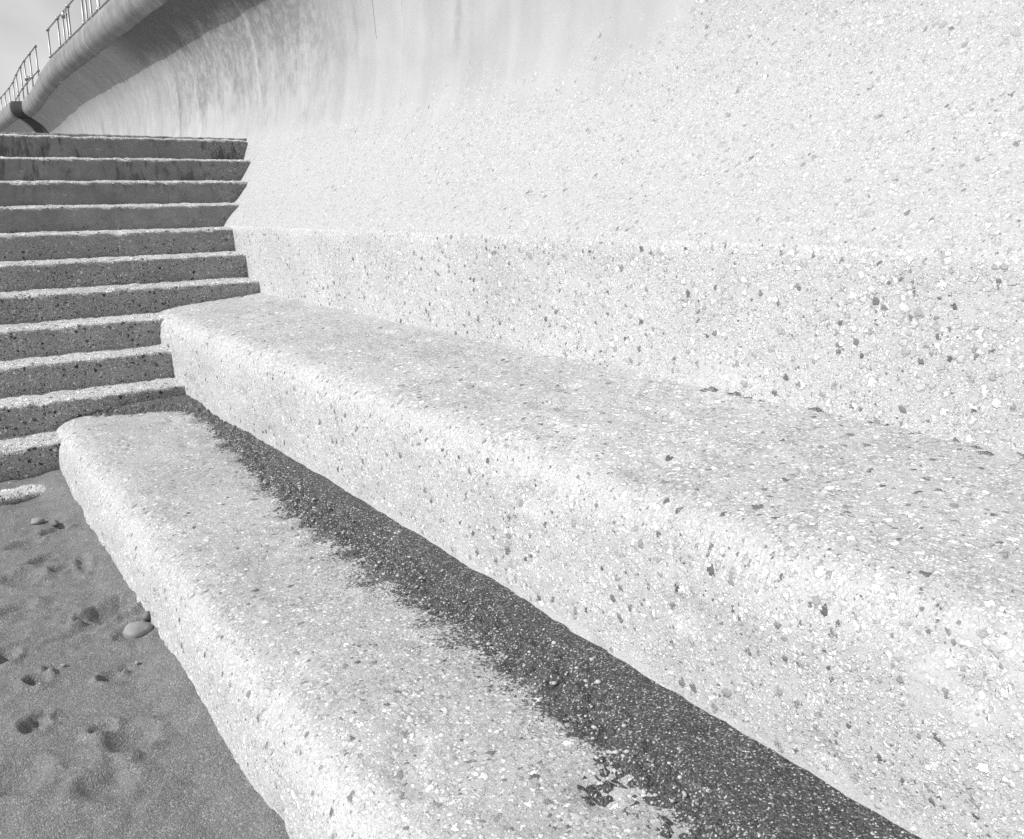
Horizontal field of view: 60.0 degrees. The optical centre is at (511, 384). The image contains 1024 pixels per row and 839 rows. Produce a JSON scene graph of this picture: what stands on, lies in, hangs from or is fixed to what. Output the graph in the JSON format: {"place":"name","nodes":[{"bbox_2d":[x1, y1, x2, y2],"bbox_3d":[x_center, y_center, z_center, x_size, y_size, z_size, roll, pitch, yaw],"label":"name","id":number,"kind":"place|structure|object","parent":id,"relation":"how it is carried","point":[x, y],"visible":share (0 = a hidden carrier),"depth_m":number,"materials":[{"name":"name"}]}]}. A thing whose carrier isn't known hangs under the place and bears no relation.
{"place":"outdoors","nodes":[
{"label":"outdoors","id":0,"kind":"place"},
{"bbox_2d":[0,0,105,110],"label":"sky","id":1,"kind":"structure","parent":0,"point":[23,23],"materials":[{"name":"white"}]},
{"bbox_2d":[0,469,289,838],"bbox_3d":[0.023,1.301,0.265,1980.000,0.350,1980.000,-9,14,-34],"label":"sand","id":2,"kind":"structure","parent":0,"point":[103,735],"depth_m":2.38,"materials":[{"name":"grey sand"}]},
{"bbox_2d":[0,101,48,132],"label":"sea wall","id":3,"kind":"structure","parent":2,"relation":"on","point":[14,117],"depth_m":16.66,"materials":[{"name":"concrete"}]},
{"bbox_2d":[31,517,44,524],"bbox_3d":[-2.070,0.601,3.864,0.051,0.033,0.053,0,12,6],"label":"pebble","id":4,"kind":"object","parent":2,"relation":"on","point":[37,521],"visible":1,"depth_m":3.85,"materials":[{"name":"grey stone"}]},
{"bbox_2d":[50,520,58,525],"bbox_3d":[-1.965,0.597,3.808,0.033,0.027,0.049,-9,14,-34],"label":"pebble","id":5,"kind":"object","parent":2,"relation":"on","point":[54,523],"visible":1,"depth_m":3.80,"materials":[{"name":"stone"}]},
{"bbox_2d":[0,132,259,505],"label":"staircase","id":6,"kind":"structure","parent":2,"relation":"on","point":[111,246],"depth_m":5.62,"materials":[{"name":"concrete"}]},
{"bbox_2d":[123,621,152,639],"bbox_3d":[-1.197,0.792,2.840,0.094,0.050,0.090,-9,14,-34],"label":"pebble","id":7,"kind":"object","parent":2,"relation":"on","point":[136,629],"visible":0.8,"depth_m":2.82,"materials":[{"name":"grey stone"}]},
{"bbox_2d":[142,611,150,620],"bbox_3d":[-1.198,0.762,2.909,0.029,0.035,0.033,-9,14,-34],"label":"pebble","id":8,"kind":"object","parent":2,"relation":"on","point":[146,615],"visible":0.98,"depth_m":2.90,"materials":[{"name":"stone"}]},
{"bbox_2d":[55,410,700,838],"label":"concrete ledge","id":9,"kind":"object","parent":2,"relation":"on","point":[337,704],"visible":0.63,"depth_m":2.12,"materials":[{"name":"white concrete"}]},
{"bbox_2d":[80,394,920,838],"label":"damp patch","id":10,"kind":"object","parent":9,"relation":"on","point":[756,790],"visible":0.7,"depth_m":1.88,"materials":[{"name":"grey concrete"}]},
{"bbox_2d":[157,293,1023,838],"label":"concrete ledge","id":11,"kind":"object","parent":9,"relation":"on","point":[829,599],"visible":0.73,"depth_m":1.93,"materials":[{"name":"white concrete"}]},
{"bbox_2d":[518,349,1023,465],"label":"sand drift","id":12,"kind":"object","parent":11,"relation":"on","point":[735,393],"visible":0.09,"depth_m":2.33,"materials":[{"name":"grey sand"}]},
{"bbox_2d":[183,413,815,837],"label":"loose gravel","id":13,"kind":"structure","parent":0,"point":[599,681],"depth_m":2.14,"materials":[{"name":"grey gravel"}]},
{"bbox_2d":[22,0,1023,454],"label":"sea wall","id":14,"kind":"structure","parent":0,"point":[806,204],"depth_m":3.07,"materials":[{"name":"concrete"}]},
{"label":"promenade","id":15,"kind":"structure","parent":0,"visible":0},
{"bbox_2d":[0,45,39,109],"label":"railing","id":16,"kind":"object","parent":15,"relation":"on","point":[28,78],"visible":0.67,"depth_m":18.92,"materials":[{"name":"metal"}]},
{"bbox_2d":[45,0,108,57],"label":"railing","id":17,"kind":"object","parent":15,"relation":"on","point":[63,14],"visible":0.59,"depth_m":13.73,"materials":[{"name":"metal"}]}
]}

